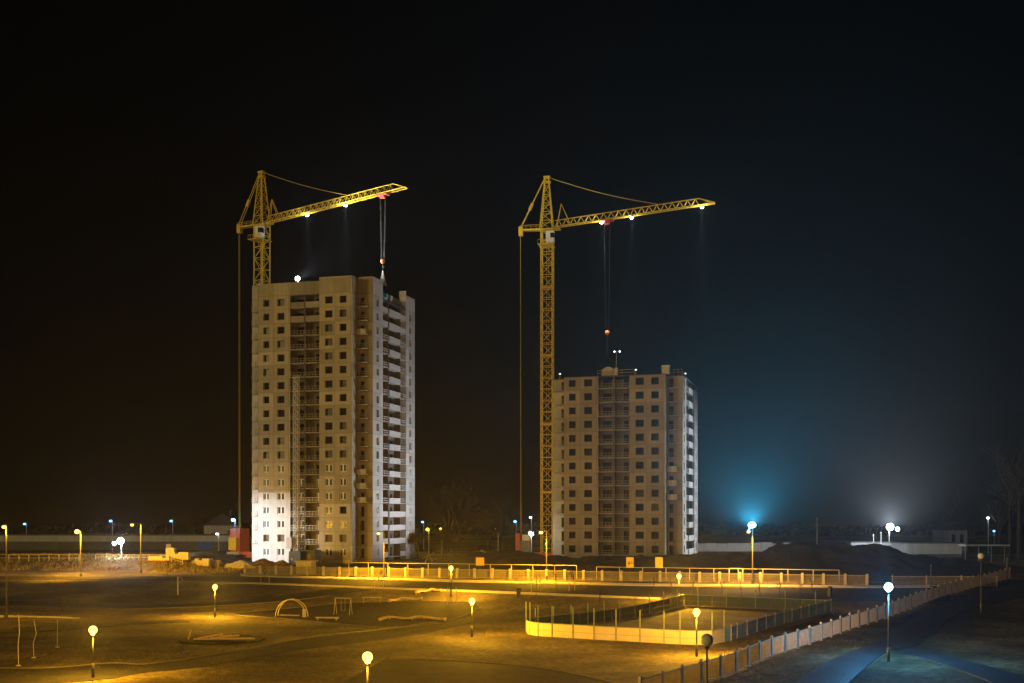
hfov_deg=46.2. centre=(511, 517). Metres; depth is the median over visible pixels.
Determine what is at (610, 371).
site cabin
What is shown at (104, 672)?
path
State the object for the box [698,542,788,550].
boundary wall
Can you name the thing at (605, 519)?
window
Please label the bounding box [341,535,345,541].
window
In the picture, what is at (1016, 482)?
bare tree
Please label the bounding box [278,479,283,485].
window
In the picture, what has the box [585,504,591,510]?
window
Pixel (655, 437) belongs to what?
window
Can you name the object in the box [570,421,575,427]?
window
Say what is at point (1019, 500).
bare tree
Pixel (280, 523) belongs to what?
window
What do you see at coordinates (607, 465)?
balcony door
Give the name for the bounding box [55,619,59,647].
slender pole
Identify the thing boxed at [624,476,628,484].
balcony door
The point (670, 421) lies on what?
corner door
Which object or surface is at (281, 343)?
window
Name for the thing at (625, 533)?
balcony door
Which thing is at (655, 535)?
window
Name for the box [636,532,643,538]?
window
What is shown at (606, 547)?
window
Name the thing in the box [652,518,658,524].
window
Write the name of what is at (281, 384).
window
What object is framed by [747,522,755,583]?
street lamp
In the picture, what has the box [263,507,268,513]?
window
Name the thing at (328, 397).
window
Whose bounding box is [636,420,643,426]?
window
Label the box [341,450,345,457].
window
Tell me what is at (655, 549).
window
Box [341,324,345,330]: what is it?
window
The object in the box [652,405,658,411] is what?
window
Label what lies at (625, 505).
balcony door
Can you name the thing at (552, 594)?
pavement
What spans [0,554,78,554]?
pipe railing
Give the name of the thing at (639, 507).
window
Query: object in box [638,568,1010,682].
wire fence
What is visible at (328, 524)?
window
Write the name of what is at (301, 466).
balcony door
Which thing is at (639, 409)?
window
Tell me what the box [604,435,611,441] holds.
balcony door
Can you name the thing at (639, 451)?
window
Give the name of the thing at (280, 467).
window
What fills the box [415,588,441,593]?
wavy bench
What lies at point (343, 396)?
window
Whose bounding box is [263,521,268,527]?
window
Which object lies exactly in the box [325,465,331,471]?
window
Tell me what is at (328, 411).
window
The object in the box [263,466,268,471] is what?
window
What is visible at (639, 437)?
window
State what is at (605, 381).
balcony door
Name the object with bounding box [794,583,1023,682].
side road
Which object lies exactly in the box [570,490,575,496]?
window
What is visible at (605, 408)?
balcony door
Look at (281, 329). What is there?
window
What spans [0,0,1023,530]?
sky
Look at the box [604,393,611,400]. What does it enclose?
balcony door
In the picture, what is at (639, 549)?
window
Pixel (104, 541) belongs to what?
long shed
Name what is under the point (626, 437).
balcony door
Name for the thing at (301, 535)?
balcony door
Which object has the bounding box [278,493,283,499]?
window
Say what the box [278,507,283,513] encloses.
window
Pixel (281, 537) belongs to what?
window
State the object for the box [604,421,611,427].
balcony door
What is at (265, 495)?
window
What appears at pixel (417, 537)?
bare tree
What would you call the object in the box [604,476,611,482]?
balcony door
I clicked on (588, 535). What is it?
window
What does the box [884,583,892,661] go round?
globe lamp
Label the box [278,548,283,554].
window
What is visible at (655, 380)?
window
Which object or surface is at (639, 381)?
window
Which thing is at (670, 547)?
corner door
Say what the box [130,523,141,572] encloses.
street lamp
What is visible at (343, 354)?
window
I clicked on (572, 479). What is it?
window
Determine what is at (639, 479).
window
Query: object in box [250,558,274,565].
rubble heap
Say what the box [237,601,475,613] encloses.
kerb
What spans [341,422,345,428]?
window
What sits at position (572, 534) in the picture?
window
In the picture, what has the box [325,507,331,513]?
window
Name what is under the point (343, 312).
window
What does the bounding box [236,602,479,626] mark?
play surface
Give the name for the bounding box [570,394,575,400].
window
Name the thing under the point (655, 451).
window
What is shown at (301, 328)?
balcony door
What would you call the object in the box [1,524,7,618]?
street lamp
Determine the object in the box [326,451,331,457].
window
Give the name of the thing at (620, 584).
pavement
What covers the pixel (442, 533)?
bare tree
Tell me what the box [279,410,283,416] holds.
window
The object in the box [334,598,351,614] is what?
swing frame
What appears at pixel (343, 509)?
window
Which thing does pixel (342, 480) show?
window
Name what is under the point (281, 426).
window
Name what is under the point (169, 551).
block stack
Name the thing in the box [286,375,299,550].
construction hoist
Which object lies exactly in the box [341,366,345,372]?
window
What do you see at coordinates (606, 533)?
window
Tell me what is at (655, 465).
window
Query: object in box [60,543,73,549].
door
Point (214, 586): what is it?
globe lamp
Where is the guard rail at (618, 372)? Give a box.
[597,369,634,375]
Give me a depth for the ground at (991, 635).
125.69 m
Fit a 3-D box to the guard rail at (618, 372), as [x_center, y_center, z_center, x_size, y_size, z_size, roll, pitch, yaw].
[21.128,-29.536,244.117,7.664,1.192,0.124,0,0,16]
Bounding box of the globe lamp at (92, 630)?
[89,626,96,677]
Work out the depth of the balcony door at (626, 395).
244.62 m
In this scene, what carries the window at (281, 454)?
in the apartment tower at (343, 347)
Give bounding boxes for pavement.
[215,582,659,599]
[240,574,929,587]
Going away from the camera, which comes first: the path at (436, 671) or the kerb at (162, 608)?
the path at (436, 671)
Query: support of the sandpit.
on the ground at (991, 635)
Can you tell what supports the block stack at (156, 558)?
on the ground at (991, 635)
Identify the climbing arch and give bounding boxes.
[275,599,307,616]
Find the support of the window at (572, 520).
in the apartment tower at (625, 465)
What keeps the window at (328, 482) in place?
in the apartment tower at (343, 347)
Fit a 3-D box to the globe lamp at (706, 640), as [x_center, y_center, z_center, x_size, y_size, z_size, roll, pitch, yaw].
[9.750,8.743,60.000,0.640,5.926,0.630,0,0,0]
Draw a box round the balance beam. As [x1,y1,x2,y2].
[315,617,338,619]
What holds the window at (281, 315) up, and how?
in the apartment tower at (343, 347)
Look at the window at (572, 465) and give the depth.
246.00 m
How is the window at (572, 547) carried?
in the apartment tower at (625, 465)
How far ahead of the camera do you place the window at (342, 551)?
240.54 m
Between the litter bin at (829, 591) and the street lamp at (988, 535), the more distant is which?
the street lamp at (988, 535)
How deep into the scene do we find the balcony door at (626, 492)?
244.62 m
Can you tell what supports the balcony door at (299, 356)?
in the apartment tower at (343, 347)
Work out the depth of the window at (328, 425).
241.86 m
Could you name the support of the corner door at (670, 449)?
in the apartment tower at (625, 465)
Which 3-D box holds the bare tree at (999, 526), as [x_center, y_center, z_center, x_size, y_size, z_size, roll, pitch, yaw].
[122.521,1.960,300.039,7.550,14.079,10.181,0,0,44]
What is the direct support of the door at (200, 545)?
in the long shed at (104, 541)
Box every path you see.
[0,587,369,608]
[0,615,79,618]
[0,617,483,682]
[0,620,189,632]
[343,659,609,682]
[893,648,1023,682]
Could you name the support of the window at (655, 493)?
in the apartment tower at (625, 465)
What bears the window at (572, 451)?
in the apartment tower at (625, 465)
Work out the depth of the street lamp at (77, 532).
201.31 m
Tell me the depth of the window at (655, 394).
241.24 m
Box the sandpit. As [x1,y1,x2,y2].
[178,629,264,643]
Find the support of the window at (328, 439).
in the apartment tower at (343, 347)
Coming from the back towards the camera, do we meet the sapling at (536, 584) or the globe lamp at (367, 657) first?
the sapling at (536, 584)
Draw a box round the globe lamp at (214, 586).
[212,584,217,616]
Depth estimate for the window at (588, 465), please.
245.04 m
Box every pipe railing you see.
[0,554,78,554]
[95,554,182,564]
[348,562,576,578]
[596,567,813,581]
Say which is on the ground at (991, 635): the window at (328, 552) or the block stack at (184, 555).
the block stack at (184, 555)
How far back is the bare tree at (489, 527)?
309.64 m
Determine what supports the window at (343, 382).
in the apartment tower at (343, 347)
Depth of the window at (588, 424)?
245.04 m
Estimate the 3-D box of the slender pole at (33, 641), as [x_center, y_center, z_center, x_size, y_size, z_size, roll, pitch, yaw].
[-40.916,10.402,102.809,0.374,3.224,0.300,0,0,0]
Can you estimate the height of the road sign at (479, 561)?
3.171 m
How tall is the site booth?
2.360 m
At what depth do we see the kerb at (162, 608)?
161.44 m
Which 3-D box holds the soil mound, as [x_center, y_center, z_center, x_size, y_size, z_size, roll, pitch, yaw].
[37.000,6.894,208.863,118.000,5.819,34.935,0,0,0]
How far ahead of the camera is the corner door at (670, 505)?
243.58 m
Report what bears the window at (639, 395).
in the apartment tower at (625, 465)
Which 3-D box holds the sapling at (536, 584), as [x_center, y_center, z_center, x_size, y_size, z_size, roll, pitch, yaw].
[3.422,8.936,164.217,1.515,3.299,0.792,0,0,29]
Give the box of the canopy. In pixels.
[958,544,1009,561]
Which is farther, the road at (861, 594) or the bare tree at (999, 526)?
the bare tree at (999, 526)
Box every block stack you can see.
[148,556,170,560]
[166,548,175,555]
[172,552,190,559]
[191,558,210,565]
[206,558,220,567]
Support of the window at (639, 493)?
in the apartment tower at (625, 465)
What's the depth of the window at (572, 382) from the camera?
245.97 m
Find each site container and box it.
[289,551,303,564]
[298,550,320,563]
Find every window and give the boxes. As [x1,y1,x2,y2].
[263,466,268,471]
[263,479,268,485]
[263,493,268,499]
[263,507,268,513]
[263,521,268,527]
[263,548,268,554]
[278,465,283,471]
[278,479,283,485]
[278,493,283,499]
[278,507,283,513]
[278,521,283,527]
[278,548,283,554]
[279,299,283,305]
[279,313,283,319]
[279,327,283,333]
[279,341,283,347]
[279,355,283,360]
[279,368,283,374]
[279,382,283,388]
[279,396,283,402]
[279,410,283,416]
[279,424,283,430]
[279,438,283,444]
[279,451,283,457]
[279,534,283,541]
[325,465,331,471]
[325,479,331,485]
[325,493,331,499]
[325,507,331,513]
[325,521,331,527]
[325,549,331,555]
[326,297,331,303]
[326,311,331,317]
[326,325,331,331]
[326,339,331,345]
[326,353,331,359]
[326,367,331,373]
[326,381,331,387]
[326,395,331,401]
[326,409,331,415]
[326,423,331,429]
[326,437,331,443]
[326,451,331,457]
[326,535,331,541]
[340,464,345,471]
[340,478,345,485]
[340,493,345,499]
[340,521,345,527]
[340,549,345,555]
[341,296,345,302]
[341,310,345,316]
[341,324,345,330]
[341,338,345,344]
[341,352,345,358]
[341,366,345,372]
[341,380,345,386]
[341,394,345,400]
[341,408,345,414]
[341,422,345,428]
[341,436,345,442]
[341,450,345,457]
[341,507,345,513]
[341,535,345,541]
[570,380,575,386]
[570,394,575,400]
[570,408,575,413]
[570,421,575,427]
[570,435,575,441]
[570,449,575,455]
[570,463,575,469]
[570,477,575,482]
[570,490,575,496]
[570,504,575,510]
[570,518,575,524]
[570,532,575,537]
[570,545,575,551]
[585,379,591,385]
[585,393,591,399]
[585,407,591,413]
[585,421,591,427]
[585,435,591,441]
[585,449,591,455]
[585,462,591,468]
[585,476,591,482]
[585,490,591,496]
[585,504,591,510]
[585,518,591,524]
[585,532,591,538]
[585,545,591,551]
[604,504,611,510]
[604,518,611,524]
[604,531,611,538]
[604,545,611,551]
[636,378,643,384]
[636,392,643,398]
[636,406,643,412]
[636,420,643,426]
[636,434,643,440]
[636,448,643,454]
[636,462,643,468]
[636,476,643,482]
[636,490,643,496]
[636,504,643,510]
[636,518,643,524]
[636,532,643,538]
[636,546,643,552]
[652,377,658,383]
[652,391,658,397]
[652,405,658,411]
[652,419,658,426]
[652,433,658,440]
[652,447,658,454]
[652,462,658,468]
[652,476,658,482]
[652,490,658,496]
[652,504,658,510]
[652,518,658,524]
[652,532,658,538]
[652,546,658,552]
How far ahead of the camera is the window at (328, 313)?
241.89 m
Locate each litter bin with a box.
[516,587,520,596]
[827,586,832,596]
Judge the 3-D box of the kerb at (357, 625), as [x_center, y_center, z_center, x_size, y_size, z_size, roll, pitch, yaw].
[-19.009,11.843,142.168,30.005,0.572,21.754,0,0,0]
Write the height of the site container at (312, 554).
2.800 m
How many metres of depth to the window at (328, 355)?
241.89 m
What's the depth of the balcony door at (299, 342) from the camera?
245.40 m
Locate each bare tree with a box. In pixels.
[169,510,195,533]
[197,517,212,530]
[405,530,428,558]
[429,485,482,553]
[433,525,451,554]
[436,474,481,550]
[441,530,463,551]
[462,507,492,549]
[477,516,502,551]
[489,496,523,548]
[980,443,1023,560]
[983,499,1015,553]
[984,442,1023,558]
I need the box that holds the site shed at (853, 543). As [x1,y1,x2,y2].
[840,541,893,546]
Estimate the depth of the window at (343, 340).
241.01 m
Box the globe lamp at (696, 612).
[693,608,699,656]
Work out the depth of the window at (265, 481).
245.25 m
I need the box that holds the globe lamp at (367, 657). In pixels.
[362,652,372,682]
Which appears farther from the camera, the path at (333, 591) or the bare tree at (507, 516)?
the bare tree at (507, 516)
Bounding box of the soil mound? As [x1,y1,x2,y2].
[400,541,1023,576]
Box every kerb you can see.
[0,595,329,609]
[0,616,470,668]
[236,609,479,627]
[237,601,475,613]
[385,658,617,682]
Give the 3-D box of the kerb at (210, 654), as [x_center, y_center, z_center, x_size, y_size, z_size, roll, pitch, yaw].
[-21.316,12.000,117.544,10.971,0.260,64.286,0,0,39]
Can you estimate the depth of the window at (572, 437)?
245.97 m
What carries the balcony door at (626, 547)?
in the apartment tower at (625, 465)
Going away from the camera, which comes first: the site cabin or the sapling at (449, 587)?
the sapling at (449, 587)
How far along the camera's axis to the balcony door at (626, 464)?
244.62 m
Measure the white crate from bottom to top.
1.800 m
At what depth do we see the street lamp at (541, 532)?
184.51 m
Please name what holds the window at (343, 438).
in the apartment tower at (343, 347)
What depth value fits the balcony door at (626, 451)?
244.62 m
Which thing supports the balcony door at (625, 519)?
in the apartment tower at (625, 465)
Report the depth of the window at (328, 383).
241.86 m
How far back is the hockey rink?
134.77 m
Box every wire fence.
[244,565,868,584]
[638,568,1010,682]
[892,575,996,586]
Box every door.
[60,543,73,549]
[197,542,211,549]
[298,327,303,333]
[298,341,303,347]
[298,355,303,361]
[298,369,303,375]
[298,465,303,472]
[298,479,303,485]
[298,534,303,541]
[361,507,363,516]
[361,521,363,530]
[604,380,611,386]
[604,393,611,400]
[604,407,611,414]
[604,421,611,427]
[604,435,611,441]
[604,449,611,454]
[604,462,611,468]
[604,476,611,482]
[604,490,611,496]
[624,379,628,386]
[624,393,628,400]
[624,407,628,414]
[624,421,628,428]
[624,435,628,442]
[624,449,628,456]
[624,462,628,470]
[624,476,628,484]
[624,490,628,498]
[624,504,628,512]
[624,518,628,526]
[624,532,628,540]
[624,545,628,554]
[669,420,672,428]
[669,434,672,442]
[669,448,672,456]
[669,504,672,512]
[669,518,672,527]
[669,532,672,540]
[669,546,672,554]
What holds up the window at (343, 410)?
in the apartment tower at (343, 347)
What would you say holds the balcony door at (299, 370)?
in the apartment tower at (343, 347)
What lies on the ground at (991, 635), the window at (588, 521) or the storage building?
the storage building
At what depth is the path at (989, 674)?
88.92 m
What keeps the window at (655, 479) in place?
in the apartment tower at (625, 465)
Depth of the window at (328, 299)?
241.89 m
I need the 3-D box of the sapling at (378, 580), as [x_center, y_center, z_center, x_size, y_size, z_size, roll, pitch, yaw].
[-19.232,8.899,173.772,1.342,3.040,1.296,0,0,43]
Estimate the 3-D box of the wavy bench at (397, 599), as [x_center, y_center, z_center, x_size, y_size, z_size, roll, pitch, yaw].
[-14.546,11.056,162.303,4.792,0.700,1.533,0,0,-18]
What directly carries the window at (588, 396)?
in the apartment tower at (625, 465)
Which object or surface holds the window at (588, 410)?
in the apartment tower at (625, 465)
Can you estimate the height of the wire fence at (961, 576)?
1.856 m
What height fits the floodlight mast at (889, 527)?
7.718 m
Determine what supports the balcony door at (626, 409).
in the apartment tower at (625, 465)
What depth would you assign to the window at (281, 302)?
244.80 m
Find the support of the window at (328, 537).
in the apartment tower at (343, 347)
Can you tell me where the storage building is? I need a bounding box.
[890,542,963,556]
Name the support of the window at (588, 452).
in the apartment tower at (625, 465)
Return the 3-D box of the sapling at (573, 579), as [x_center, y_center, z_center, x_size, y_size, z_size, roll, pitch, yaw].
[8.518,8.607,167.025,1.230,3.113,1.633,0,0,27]
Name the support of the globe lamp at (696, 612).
on the ground at (991, 635)
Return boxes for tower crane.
[227,170,407,557]
[515,176,714,555]
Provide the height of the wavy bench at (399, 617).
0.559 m
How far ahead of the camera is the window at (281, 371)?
244.80 m
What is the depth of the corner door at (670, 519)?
243.58 m
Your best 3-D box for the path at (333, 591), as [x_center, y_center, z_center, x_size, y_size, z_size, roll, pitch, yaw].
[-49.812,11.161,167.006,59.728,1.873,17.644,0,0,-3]
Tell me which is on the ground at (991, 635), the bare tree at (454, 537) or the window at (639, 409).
the bare tree at (454, 537)
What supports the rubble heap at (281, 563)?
on the ground at (991, 635)
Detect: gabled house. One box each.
[204,510,239,533]
[931,518,967,550]
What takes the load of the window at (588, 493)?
in the apartment tower at (625, 465)
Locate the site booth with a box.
[294,560,317,574]
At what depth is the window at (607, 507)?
245.67 m
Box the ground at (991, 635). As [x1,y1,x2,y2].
[0,531,1023,682]
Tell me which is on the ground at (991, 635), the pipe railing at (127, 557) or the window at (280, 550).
the pipe railing at (127, 557)
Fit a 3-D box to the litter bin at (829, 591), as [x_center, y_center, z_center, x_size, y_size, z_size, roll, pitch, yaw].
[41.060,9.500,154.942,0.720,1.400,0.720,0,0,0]
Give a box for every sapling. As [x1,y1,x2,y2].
[374,569,383,589]
[447,581,456,603]
[531,573,540,594]
[569,570,575,589]
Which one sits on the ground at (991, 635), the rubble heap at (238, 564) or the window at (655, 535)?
the rubble heap at (238, 564)
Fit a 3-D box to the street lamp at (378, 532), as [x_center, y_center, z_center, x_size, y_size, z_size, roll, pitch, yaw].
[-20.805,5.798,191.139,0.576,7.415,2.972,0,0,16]
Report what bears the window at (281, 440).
in the apartment tower at (343, 347)
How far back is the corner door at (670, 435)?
243.58 m
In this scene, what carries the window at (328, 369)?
in the apartment tower at (343, 347)
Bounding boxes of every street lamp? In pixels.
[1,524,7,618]
[74,530,81,575]
[109,520,112,551]
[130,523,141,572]
[377,531,384,576]
[539,530,547,579]
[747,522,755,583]
[987,517,988,553]
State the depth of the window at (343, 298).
241.01 m
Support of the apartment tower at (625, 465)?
on the ground at (991, 635)
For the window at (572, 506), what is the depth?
245.97 m
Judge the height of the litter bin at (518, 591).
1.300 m
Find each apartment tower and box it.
[252,275,414,562]
[553,374,697,557]
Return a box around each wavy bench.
[378,615,446,619]
[388,597,421,601]
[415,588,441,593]
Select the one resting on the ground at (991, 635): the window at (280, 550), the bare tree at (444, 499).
the bare tree at (444, 499)
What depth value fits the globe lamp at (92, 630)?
89.92 m
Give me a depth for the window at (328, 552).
241.42 m
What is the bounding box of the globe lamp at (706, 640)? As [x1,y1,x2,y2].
[701,634,712,682]
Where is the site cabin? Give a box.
[601,367,617,375]
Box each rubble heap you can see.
[225,560,255,567]
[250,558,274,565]
[275,560,292,566]
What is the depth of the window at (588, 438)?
245.04 m
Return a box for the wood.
[0,521,1023,535]
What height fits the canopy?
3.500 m
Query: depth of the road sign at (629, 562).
182.27 m
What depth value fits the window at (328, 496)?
241.42 m
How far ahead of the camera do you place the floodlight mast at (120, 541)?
225.76 m
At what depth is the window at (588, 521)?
245.04 m
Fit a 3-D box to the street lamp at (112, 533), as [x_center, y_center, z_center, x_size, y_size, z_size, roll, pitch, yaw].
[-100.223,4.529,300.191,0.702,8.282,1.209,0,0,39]
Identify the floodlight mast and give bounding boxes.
[112,538,123,556]
[529,532,533,551]
[887,524,899,545]
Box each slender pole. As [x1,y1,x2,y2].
[16,614,20,665]
[32,621,36,657]
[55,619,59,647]
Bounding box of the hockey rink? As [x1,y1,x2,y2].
[525,588,830,644]
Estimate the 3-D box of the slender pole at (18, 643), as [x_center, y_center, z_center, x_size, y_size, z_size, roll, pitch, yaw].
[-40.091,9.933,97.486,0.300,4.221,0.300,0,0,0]
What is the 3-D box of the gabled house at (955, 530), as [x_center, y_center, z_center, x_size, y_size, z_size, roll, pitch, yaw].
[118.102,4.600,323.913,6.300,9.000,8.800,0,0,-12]
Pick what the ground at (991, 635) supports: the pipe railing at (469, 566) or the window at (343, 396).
the pipe railing at (469, 566)
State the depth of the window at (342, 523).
240.54 m
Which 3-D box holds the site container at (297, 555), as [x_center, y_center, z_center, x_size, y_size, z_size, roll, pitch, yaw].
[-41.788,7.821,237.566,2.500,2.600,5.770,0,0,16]
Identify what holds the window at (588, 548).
in the apartment tower at (625, 465)
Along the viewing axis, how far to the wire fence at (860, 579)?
183.48 m
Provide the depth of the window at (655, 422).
241.24 m
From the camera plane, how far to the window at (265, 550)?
245.25 m
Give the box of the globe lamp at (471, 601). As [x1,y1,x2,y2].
[469,598,474,636]
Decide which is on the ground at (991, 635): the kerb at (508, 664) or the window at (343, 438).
the kerb at (508, 664)
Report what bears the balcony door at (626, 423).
in the apartment tower at (625, 465)
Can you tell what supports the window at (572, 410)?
in the apartment tower at (625, 465)
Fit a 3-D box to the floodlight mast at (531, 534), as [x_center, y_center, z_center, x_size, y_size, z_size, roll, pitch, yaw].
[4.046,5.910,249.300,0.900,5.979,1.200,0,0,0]
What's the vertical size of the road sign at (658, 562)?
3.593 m
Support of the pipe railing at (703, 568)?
on the ground at (991, 635)
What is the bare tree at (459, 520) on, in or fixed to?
on the ground at (991, 635)
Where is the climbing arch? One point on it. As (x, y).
(303, 612)
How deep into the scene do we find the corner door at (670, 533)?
243.58 m
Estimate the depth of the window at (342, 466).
240.54 m
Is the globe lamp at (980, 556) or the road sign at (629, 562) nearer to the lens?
the globe lamp at (980, 556)
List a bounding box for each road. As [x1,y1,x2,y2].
[0,576,949,601]
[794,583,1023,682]
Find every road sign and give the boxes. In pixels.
[476,557,483,565]
[626,557,633,567]
[655,557,662,567]
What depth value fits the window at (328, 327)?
241.89 m
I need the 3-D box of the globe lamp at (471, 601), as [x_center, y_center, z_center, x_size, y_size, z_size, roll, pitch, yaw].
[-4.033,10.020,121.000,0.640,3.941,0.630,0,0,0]
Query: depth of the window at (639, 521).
242.13 m
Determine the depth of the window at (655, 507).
241.24 m
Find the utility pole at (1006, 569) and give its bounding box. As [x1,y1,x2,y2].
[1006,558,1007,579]
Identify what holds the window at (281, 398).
in the apartment tower at (343, 347)
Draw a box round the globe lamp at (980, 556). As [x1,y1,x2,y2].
[978,553,983,612]
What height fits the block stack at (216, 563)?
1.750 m
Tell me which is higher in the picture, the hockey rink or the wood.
the wood
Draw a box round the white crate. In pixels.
[661,365,670,374]
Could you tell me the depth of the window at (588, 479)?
245.04 m
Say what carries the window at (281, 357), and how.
in the apartment tower at (343, 347)
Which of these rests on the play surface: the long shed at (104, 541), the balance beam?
the balance beam
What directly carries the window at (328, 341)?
in the apartment tower at (343, 347)
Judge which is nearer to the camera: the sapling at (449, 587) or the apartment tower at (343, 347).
the sapling at (449, 587)
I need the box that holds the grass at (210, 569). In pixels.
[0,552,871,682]
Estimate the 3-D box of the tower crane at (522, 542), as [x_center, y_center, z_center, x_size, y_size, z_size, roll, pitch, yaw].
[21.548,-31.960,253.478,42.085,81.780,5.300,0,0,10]
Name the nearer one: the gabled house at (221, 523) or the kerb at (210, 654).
the kerb at (210, 654)
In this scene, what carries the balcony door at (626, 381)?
in the apartment tower at (625, 465)
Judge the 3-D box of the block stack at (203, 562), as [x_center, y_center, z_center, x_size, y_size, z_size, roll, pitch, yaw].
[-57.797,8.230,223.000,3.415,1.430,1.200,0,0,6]
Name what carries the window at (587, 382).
in the apartment tower at (625, 465)
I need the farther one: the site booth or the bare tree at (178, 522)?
the bare tree at (178, 522)
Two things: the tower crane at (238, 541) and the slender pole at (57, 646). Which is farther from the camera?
the tower crane at (238, 541)
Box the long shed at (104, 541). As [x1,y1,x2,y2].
[0,534,229,549]
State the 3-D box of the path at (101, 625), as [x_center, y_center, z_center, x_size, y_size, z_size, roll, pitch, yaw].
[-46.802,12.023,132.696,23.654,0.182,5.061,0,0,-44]
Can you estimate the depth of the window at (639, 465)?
242.13 m
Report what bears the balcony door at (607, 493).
in the apartment tower at (625, 465)
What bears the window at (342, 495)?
in the apartment tower at (343, 347)
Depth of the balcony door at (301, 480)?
244.92 m
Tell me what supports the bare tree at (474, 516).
on the ground at (991, 635)
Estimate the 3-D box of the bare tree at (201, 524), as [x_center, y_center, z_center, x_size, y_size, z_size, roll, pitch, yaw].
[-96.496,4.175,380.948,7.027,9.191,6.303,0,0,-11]

